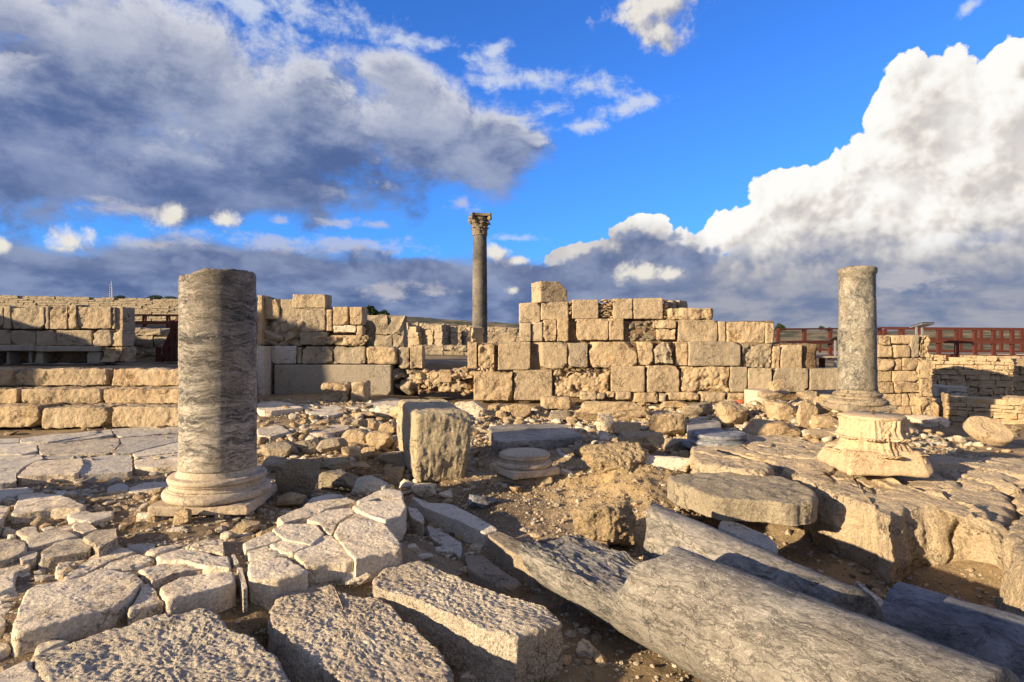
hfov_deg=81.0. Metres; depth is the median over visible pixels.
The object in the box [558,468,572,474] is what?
boulder
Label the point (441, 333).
ruined pier
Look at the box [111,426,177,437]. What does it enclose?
paving slab
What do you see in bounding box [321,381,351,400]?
stone block
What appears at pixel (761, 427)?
boulder
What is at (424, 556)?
boulder
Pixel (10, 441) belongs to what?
paving slab
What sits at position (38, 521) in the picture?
rubble
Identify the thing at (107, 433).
paving slab
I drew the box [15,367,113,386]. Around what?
step block
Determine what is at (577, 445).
boulder
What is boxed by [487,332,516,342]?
ruined wall
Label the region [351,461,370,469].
rubble stone
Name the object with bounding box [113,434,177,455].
paving slab
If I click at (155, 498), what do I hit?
boulder
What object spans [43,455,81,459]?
paving slab
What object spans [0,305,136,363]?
ashlar wall
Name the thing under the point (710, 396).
footing stone
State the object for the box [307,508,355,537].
paving slab
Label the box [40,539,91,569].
flat stone
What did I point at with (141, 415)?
step block
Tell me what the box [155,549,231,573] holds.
paving slab
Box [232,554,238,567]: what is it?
marble strip
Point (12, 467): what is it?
paving slab
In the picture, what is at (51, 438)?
paving slab
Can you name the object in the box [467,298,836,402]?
ashlar wall
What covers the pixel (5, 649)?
flat stone
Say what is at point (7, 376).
step block
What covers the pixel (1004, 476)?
rock ledge
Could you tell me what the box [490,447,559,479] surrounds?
attic base
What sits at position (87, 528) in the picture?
flat stone
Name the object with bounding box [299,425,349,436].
flat stone
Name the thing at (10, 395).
step block
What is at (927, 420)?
boulder
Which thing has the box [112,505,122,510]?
rubble stone
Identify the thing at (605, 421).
boulder
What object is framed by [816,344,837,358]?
railing
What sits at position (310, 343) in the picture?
ruined wall
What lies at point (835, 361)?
bench
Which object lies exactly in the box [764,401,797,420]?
boulder
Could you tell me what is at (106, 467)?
paving slab
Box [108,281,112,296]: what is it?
radio mast
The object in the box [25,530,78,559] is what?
flat stone
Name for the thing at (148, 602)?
paving slab
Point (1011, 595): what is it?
rock ledge
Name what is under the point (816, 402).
boulder
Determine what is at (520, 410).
boulder
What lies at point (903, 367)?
masonry pier
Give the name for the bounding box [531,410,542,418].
boulder
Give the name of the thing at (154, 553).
paving slab
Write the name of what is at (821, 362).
walkway
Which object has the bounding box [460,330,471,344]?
ruined pier
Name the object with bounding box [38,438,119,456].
paving slab
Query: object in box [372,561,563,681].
rough slab
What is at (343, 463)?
rubble stone
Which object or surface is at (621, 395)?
footing stone
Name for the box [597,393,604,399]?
footing stone
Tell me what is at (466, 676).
boulder
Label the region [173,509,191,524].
boulder
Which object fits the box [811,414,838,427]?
boulder
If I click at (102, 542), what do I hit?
flat stone
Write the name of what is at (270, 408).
flat stone
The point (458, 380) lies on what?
rubble bank
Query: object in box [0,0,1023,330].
sky
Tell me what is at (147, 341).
retaining wall
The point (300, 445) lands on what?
rubble stone
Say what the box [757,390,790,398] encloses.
boulder
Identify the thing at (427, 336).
ruined pier
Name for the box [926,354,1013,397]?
rubble wall
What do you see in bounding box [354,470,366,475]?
rubble stone
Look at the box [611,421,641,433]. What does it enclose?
boulder
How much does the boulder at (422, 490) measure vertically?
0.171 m
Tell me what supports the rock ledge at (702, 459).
on the ground at (606, 645)
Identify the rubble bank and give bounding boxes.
[413,366,474,395]
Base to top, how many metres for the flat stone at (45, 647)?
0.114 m
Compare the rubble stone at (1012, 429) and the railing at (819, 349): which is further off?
the railing at (819, 349)
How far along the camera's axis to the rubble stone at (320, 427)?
8.90 m
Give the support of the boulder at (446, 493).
on the ground at (606, 645)
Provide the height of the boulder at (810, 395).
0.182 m
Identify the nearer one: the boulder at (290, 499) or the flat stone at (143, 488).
the boulder at (290, 499)
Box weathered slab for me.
[667,472,817,525]
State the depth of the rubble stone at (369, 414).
10.16 m
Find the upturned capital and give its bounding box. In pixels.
[817,410,933,477]
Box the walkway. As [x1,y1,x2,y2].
[816,352,1023,367]
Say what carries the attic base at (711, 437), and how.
on the rock ledge at (890, 529)
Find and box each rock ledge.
[689,446,773,475]
[704,433,1017,608]
[927,454,1023,500]
[999,486,1023,615]
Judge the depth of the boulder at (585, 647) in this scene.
3.48 m
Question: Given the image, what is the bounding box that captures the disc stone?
[963,416,1014,445]
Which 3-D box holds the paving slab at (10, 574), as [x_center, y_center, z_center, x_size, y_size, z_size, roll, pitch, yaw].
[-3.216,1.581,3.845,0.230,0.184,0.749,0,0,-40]
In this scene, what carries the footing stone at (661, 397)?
on the ground at (606, 645)
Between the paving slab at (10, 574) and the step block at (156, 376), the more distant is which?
the step block at (156, 376)
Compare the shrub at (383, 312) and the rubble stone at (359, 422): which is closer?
the rubble stone at (359, 422)
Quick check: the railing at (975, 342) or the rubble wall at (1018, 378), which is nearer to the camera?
the rubble wall at (1018, 378)
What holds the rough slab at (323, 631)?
on the ground at (606, 645)
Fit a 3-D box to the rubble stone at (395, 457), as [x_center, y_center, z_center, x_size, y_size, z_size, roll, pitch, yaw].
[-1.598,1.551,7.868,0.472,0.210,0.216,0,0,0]
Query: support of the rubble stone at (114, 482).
on the ground at (606, 645)
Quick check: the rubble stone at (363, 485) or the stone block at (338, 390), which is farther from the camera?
the stone block at (338, 390)
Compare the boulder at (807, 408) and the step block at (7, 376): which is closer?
the boulder at (807, 408)
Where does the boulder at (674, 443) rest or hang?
on the ground at (606, 645)
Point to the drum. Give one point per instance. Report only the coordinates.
(750, 395)
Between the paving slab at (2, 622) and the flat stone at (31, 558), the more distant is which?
the flat stone at (31, 558)
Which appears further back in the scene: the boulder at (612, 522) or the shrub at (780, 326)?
the shrub at (780, 326)
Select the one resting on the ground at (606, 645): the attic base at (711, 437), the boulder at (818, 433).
the boulder at (818, 433)
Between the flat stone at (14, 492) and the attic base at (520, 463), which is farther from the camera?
the attic base at (520, 463)
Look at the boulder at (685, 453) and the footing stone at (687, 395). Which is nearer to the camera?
the boulder at (685, 453)
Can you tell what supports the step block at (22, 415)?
on the ground at (606, 645)
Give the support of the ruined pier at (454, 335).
on the ground at (606, 645)
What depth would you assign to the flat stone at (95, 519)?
4.98 m
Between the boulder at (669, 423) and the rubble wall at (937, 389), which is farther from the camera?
the rubble wall at (937, 389)
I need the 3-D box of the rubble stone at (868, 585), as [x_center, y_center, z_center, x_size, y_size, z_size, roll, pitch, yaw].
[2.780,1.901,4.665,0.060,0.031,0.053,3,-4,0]
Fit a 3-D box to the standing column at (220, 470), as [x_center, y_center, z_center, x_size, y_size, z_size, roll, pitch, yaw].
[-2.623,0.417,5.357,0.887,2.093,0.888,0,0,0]
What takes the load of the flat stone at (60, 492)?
on the ground at (606, 645)
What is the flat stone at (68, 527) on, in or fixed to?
on the ground at (606, 645)
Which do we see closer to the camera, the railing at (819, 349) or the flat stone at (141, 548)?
the flat stone at (141, 548)
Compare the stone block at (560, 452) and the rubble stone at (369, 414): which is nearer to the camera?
the stone block at (560, 452)
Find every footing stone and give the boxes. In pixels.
[540,395,571,409]
[579,390,596,400]
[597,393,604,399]
[605,391,613,397]
[614,391,630,399]
[630,392,657,402]
[657,392,665,401]
[664,391,698,400]
[696,391,725,401]
[725,392,743,400]
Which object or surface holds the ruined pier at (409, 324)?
on the ground at (606, 645)
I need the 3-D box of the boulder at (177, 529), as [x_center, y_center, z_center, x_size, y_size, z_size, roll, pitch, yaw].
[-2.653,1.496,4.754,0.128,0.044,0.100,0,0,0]
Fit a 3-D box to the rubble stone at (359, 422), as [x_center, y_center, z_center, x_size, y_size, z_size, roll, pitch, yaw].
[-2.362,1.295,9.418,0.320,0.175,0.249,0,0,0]
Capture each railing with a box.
[135,314,257,343]
[156,316,177,361]
[776,328,881,359]
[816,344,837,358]
[879,327,1023,352]
[882,328,1023,356]
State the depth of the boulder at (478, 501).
5.99 m
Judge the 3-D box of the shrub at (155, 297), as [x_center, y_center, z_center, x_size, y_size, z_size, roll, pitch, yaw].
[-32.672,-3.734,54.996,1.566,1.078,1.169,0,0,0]
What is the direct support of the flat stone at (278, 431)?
on the ground at (606, 645)
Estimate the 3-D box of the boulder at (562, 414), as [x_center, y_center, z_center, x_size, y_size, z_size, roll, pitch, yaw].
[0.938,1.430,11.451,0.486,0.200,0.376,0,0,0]
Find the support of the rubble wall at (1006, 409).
on the ground at (606, 645)
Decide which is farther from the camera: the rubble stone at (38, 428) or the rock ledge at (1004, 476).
the rubble stone at (38, 428)
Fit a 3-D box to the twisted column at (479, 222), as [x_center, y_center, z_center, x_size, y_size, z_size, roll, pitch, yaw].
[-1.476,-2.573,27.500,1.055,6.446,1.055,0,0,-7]
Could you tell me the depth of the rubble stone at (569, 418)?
11.10 m
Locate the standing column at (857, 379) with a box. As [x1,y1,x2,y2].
[820,265,896,411]
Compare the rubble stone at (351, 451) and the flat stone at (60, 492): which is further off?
the rubble stone at (351, 451)
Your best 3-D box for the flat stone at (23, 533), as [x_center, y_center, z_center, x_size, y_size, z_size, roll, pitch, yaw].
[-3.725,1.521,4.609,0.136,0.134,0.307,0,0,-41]
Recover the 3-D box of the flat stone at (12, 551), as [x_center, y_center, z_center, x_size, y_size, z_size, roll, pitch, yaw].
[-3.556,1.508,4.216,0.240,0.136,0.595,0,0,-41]
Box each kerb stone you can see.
[407,507,423,536]
[412,496,497,546]
[427,526,461,560]
[464,555,520,599]
[488,532,541,588]
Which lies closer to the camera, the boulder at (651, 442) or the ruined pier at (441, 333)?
the boulder at (651, 442)
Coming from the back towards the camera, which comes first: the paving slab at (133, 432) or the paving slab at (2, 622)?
the paving slab at (133, 432)
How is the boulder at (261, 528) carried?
on the ground at (606, 645)
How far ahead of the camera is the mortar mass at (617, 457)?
6.72 m
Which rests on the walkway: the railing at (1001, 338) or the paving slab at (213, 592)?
the railing at (1001, 338)
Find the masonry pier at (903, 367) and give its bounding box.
[877,335,938,416]
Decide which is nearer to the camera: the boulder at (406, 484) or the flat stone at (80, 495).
the flat stone at (80, 495)
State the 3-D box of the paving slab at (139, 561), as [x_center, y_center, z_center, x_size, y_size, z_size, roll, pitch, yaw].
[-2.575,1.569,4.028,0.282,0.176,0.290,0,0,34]
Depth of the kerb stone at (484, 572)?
4.34 m
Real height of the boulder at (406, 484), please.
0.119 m
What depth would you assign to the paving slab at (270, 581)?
3.77 m
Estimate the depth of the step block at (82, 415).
9.86 m
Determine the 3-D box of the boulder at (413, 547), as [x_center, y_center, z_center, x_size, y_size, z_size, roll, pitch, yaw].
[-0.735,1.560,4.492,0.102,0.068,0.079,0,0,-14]
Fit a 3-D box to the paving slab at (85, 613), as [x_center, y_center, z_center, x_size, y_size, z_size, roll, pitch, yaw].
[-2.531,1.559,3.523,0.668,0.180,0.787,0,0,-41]
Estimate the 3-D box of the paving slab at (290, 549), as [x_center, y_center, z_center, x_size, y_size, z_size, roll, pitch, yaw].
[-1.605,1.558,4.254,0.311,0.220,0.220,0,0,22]
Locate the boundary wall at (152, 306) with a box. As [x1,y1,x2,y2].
[0,295,257,320]
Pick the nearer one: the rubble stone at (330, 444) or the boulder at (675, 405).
the rubble stone at (330, 444)
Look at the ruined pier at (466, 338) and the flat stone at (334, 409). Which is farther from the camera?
the ruined pier at (466, 338)
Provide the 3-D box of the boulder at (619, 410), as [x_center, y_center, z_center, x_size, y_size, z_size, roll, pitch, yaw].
[1.841,1.318,11.217,1.574,0.421,0.576,0,0,0]
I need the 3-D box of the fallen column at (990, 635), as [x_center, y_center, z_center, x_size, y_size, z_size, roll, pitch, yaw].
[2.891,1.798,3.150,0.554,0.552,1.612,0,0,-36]
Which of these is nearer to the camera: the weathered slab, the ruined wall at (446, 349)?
the weathered slab
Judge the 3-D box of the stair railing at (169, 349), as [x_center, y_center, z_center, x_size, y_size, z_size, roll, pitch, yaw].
[-8.573,-0.044,15.190,0.623,1.159,0.470,0,0,0]
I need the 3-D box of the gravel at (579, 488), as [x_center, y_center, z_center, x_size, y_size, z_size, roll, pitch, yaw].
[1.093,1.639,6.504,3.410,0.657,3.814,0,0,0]
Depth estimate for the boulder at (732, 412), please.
9.81 m
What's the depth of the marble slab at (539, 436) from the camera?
8.65 m
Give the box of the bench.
[816,356,837,367]
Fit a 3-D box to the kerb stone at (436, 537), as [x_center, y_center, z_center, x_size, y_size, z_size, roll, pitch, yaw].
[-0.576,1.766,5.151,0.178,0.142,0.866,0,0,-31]
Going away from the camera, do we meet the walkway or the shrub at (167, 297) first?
the walkway
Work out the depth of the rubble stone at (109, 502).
5.44 m
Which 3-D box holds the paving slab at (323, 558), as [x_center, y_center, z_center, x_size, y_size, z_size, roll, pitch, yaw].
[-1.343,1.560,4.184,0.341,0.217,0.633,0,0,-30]
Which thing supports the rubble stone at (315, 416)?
on the ground at (606, 645)
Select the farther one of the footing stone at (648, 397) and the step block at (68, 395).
the footing stone at (648, 397)
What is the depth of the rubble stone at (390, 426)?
8.99 m
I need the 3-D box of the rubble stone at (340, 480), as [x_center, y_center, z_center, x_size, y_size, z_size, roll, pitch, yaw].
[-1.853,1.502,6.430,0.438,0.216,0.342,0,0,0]
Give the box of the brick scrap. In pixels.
[736,399,743,403]
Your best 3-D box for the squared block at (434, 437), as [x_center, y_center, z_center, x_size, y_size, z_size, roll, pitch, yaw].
[-1.034,1.253,7.745,0.715,0.909,1.487,0,0,-19]
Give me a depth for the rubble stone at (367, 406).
11.09 m
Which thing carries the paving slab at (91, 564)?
on the ground at (606, 645)
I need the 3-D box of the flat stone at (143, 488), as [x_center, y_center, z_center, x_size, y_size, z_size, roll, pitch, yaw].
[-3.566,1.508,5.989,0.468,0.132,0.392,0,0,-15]
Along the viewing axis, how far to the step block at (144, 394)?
10.46 m
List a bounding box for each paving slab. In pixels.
[0,438,19,443]
[0,443,37,455]
[0,454,42,488]
[0,563,30,595]
[0,594,17,638]
[10,568,143,656]
[18,458,83,484]
[20,431,97,445]
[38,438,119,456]
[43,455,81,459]
[55,559,85,579]
[56,429,113,442]
[62,547,135,580]
[80,455,132,479]
[104,554,154,570]
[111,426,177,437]
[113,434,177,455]
[127,584,163,625]
[133,442,177,457]
[134,453,177,473]
[138,564,201,588]
[145,544,185,559]
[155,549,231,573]
[159,571,236,614]
[190,539,224,556]
[243,532,281,558]
[247,546,288,561]
[247,557,307,609]
[270,541,308,561]
[272,523,323,546]
[277,494,356,526]
[294,535,353,582]
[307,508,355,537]
[334,513,401,585]
[352,499,406,540]
[357,489,403,504]
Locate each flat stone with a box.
[0,487,32,502]
[0,505,9,525]
[0,539,27,567]
[0,643,10,659]
[0,661,41,681]
[7,534,15,538]
[11,492,85,523]
[16,526,37,540]
[19,551,38,569]
[19,572,29,577]
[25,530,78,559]
[34,640,68,655]
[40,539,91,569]
[41,526,54,531]
[45,522,78,532]
[55,490,65,495]
[66,511,113,526]
[68,490,93,496]
[72,522,96,538]
[83,528,118,556]
[106,483,128,494]
[126,543,155,554]
[128,482,167,493]
[257,401,302,415]
[257,425,289,442]
[297,404,344,416]
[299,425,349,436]
[346,398,400,410]
[718,520,777,554]
[855,581,883,607]
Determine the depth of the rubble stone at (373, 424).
9.15 m
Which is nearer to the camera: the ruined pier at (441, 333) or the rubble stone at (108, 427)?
the rubble stone at (108, 427)
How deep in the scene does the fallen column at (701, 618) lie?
2.83 m
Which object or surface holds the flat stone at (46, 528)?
on the ground at (606, 645)
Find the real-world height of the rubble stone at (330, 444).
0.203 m
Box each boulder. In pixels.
[136,512,148,521]
[150,495,161,502]
[167,526,181,531]
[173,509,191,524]
[229,520,260,533]
[258,526,265,530]
[276,492,306,506]
[340,571,370,584]
[384,466,405,483]
[399,479,413,488]
[407,543,420,553]
[411,483,436,497]
[417,553,432,559]
[435,546,452,555]
[438,490,452,497]
[454,401,484,415]
[460,670,477,681]
[467,494,497,508]
[496,410,506,418]
[500,404,531,418]
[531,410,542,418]
[549,410,571,420]
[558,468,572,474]
[573,400,649,421]
[573,440,584,456]
[575,639,597,656]
[596,413,613,432]
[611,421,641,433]
[617,430,664,453]
[645,455,689,472]
[649,411,684,435]
[659,401,687,409]
[663,438,686,450]
[679,450,690,457]
[681,402,712,417]
[715,401,747,424]
[742,418,800,437]
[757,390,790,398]
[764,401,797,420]
[768,379,785,390]
[795,390,817,400]
[796,399,817,428]
[800,429,809,436]
[806,428,836,438]
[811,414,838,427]
[813,396,830,414]
[817,394,832,398]
[904,414,949,427]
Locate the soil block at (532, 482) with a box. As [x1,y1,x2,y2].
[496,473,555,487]
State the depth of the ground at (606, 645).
5.68 m
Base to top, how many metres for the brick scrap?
0.105 m
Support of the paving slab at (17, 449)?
on the ground at (606, 645)
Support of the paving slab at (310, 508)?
on the ground at (606, 645)
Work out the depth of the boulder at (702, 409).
10.61 m
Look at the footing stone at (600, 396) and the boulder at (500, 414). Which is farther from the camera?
the footing stone at (600, 396)
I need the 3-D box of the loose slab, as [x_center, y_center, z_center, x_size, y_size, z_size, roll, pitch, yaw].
[4.022,-0.605,13.687,1.020,0.298,0.620,0,0,0]
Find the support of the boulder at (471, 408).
on the ground at (606, 645)
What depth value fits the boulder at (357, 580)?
3.96 m
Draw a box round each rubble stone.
[3,431,17,434]
[6,512,11,520]
[31,427,42,430]
[78,476,96,485]
[101,501,116,504]
[102,425,117,428]
[106,480,118,485]
[107,477,119,484]
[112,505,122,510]
[137,503,149,511]
[275,458,319,496]
[294,439,317,452]
[309,414,321,419]
[309,426,326,428]
[316,437,346,453]
[316,460,324,468]
[318,469,357,491]
[324,457,350,469]
[341,428,368,444]
[341,446,361,460]
[351,418,367,427]
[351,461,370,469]
[351,475,388,495]
[354,411,376,417]
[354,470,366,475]
[361,405,372,408]
[361,447,375,457]
[366,431,394,449]
[368,419,379,430]
[374,451,405,466]
[375,404,393,416]
[378,421,396,433]
[389,405,397,418]
[393,437,398,450]
[566,416,577,421]
[637,402,645,406]
[865,583,873,587]
[1010,427,1018,431]
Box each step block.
[0,367,24,385]
[0,386,36,403]
[0,402,67,427]
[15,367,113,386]
[21,386,114,403]
[42,402,129,428]
[104,386,177,403]
[112,367,177,386]
[112,403,177,426]
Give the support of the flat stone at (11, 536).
on the ground at (606, 645)
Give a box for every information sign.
[828,336,837,355]
[910,322,934,334]
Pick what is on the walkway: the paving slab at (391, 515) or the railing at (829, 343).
the railing at (829, 343)
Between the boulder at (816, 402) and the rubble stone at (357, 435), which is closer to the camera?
the rubble stone at (357, 435)
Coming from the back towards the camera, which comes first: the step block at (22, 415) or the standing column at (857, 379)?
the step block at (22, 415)
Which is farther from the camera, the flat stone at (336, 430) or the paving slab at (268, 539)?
the flat stone at (336, 430)
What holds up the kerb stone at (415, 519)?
on the ground at (606, 645)
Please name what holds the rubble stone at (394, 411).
on the ground at (606, 645)
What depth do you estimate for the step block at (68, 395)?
10.46 m
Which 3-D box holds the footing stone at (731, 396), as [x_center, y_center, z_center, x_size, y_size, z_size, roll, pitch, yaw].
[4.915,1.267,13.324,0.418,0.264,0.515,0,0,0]
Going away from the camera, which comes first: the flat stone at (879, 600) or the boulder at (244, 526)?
the flat stone at (879, 600)
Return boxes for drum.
[744,388,769,403]
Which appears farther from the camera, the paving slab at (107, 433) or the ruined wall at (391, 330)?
the ruined wall at (391, 330)
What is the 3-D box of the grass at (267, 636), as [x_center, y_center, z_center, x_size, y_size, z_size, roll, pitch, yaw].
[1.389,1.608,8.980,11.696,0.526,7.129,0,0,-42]
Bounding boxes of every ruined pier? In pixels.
[406,322,415,346]
[407,326,423,346]
[422,329,433,344]
[431,324,450,344]
[450,326,457,344]
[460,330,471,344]
[466,327,483,345]
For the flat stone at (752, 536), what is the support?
on the ground at (606, 645)
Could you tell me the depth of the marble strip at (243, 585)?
3.67 m
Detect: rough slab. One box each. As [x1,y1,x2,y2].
[30,607,290,681]
[267,581,453,681]
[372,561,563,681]
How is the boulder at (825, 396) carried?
on the ground at (606, 645)
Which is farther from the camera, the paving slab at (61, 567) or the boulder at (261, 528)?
the boulder at (261, 528)
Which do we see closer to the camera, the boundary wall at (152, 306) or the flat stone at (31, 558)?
the flat stone at (31, 558)
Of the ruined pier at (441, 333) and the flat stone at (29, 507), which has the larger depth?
the ruined pier at (441, 333)
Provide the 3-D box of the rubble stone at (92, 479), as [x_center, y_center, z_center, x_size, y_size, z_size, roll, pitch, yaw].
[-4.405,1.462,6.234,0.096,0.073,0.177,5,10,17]
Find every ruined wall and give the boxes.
[257,294,424,395]
[367,314,407,347]
[407,322,520,344]
[424,344,467,355]
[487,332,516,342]
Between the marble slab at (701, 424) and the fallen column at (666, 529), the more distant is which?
the marble slab at (701, 424)
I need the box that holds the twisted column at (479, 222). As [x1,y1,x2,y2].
[468,212,491,342]
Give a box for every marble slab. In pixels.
[488,424,583,457]
[687,420,721,438]
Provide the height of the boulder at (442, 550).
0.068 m
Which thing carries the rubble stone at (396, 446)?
on the ground at (606, 645)
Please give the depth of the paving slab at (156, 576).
3.87 m
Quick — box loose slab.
[667,308,712,319]
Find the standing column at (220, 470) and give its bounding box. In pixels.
[148,268,276,516]
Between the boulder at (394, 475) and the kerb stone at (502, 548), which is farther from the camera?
the boulder at (394, 475)
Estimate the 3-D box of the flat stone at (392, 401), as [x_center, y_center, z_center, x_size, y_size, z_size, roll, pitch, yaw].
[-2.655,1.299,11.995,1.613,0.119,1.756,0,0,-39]
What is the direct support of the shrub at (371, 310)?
on the ground at (606, 645)
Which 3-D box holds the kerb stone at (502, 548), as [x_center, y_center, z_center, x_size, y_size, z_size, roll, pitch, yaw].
[0.027,1.764,4.766,0.206,0.283,0.823,0,0,-27]
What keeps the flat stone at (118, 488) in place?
on the ground at (606, 645)
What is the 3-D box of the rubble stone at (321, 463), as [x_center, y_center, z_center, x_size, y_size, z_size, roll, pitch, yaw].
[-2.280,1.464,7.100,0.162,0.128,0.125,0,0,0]
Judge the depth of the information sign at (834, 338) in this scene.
19.50 m
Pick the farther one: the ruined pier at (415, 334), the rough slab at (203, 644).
the ruined pier at (415, 334)
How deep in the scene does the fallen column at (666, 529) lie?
3.67 m
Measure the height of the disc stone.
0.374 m
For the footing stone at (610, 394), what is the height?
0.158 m
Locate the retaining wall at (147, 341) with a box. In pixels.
[133,327,169,361]
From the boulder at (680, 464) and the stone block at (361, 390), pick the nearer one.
the boulder at (680, 464)
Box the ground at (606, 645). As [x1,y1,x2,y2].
[0,317,1023,681]
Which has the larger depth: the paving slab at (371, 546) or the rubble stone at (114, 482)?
the rubble stone at (114, 482)
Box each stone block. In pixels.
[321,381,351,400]
[351,380,370,401]
[531,281,566,302]
[556,448,570,456]
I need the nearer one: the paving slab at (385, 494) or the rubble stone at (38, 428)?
the paving slab at (385, 494)
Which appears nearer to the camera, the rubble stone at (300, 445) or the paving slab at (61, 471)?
the paving slab at (61, 471)
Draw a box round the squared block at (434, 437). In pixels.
[397,399,471,482]
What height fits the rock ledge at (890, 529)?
0.827 m
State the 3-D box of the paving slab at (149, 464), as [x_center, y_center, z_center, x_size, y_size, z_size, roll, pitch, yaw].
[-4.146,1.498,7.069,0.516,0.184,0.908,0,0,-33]
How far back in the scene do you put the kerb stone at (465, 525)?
5.55 m
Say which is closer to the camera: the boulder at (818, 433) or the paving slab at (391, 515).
the paving slab at (391, 515)
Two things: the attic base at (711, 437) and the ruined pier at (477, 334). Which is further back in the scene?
the ruined pier at (477, 334)
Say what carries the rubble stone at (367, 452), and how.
on the ground at (606, 645)
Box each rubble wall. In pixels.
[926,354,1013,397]
[932,384,967,406]
[939,392,1023,423]
[996,356,1023,395]
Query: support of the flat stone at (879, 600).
on the ground at (606, 645)
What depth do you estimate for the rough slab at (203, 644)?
2.93 m
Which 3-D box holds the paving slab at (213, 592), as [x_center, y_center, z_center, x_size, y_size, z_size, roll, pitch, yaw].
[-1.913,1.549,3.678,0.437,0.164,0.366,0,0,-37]
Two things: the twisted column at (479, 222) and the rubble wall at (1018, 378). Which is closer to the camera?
the rubble wall at (1018, 378)
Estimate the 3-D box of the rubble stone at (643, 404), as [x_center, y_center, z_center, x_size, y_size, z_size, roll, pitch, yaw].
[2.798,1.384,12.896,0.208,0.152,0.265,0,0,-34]
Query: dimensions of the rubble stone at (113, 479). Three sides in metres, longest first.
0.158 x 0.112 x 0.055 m
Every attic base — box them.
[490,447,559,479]
[681,429,749,448]
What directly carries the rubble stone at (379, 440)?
on the ground at (606, 645)
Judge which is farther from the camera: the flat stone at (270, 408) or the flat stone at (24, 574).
the flat stone at (270, 408)
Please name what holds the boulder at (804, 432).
on the ground at (606, 645)
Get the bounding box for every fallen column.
[517,534,1018,681]
[643,502,883,621]
[881,582,1023,681]
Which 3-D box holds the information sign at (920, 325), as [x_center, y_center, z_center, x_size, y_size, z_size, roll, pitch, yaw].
[14.532,-0.269,21.250,0.540,0.779,0.519,0,0,-13]
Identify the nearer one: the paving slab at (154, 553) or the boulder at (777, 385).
the paving slab at (154, 553)
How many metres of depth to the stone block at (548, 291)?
13.61 m
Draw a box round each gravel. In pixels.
[455,442,823,569]
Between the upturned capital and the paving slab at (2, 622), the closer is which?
the paving slab at (2, 622)
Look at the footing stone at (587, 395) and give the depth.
13.09 m
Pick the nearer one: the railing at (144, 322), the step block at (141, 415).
the step block at (141, 415)
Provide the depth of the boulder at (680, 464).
6.79 m
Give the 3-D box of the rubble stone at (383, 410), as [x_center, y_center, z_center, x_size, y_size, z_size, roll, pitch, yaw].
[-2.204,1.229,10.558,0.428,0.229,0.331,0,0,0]
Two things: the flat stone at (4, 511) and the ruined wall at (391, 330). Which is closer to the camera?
the flat stone at (4, 511)
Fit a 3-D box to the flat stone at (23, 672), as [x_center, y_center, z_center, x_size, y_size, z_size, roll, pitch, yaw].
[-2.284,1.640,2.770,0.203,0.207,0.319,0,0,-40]
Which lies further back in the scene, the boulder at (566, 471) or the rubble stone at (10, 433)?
the rubble stone at (10, 433)
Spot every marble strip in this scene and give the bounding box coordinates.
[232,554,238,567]
[237,567,246,612]
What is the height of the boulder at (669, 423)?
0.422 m
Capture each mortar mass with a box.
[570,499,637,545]
[579,441,648,473]
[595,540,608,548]
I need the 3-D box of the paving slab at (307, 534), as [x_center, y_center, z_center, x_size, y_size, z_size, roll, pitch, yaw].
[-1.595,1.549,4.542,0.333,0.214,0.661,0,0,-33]
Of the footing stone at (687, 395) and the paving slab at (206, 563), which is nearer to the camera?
the paving slab at (206, 563)
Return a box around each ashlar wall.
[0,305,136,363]
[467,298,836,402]
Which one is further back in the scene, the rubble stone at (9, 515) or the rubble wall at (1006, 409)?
the rubble wall at (1006, 409)
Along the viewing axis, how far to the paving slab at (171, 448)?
7.65 m
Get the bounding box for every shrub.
[147,295,163,298]
[161,295,177,298]
[364,305,378,314]
[378,309,390,314]
[775,323,785,330]
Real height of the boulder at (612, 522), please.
0.407 m
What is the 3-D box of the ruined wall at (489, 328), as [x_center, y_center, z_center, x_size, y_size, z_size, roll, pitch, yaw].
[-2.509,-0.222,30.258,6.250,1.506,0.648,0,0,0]
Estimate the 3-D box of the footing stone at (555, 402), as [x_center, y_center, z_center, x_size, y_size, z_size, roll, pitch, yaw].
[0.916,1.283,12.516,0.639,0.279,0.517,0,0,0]
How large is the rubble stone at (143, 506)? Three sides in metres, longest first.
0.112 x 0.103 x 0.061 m
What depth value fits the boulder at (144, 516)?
4.94 m
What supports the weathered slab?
on the ground at (606, 645)
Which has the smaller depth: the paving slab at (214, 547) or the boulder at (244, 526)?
the paving slab at (214, 547)
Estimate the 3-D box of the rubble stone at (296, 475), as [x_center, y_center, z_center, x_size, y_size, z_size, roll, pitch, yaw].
[-2.140,1.354,5.921,0.443,0.380,0.203,0,0,0]

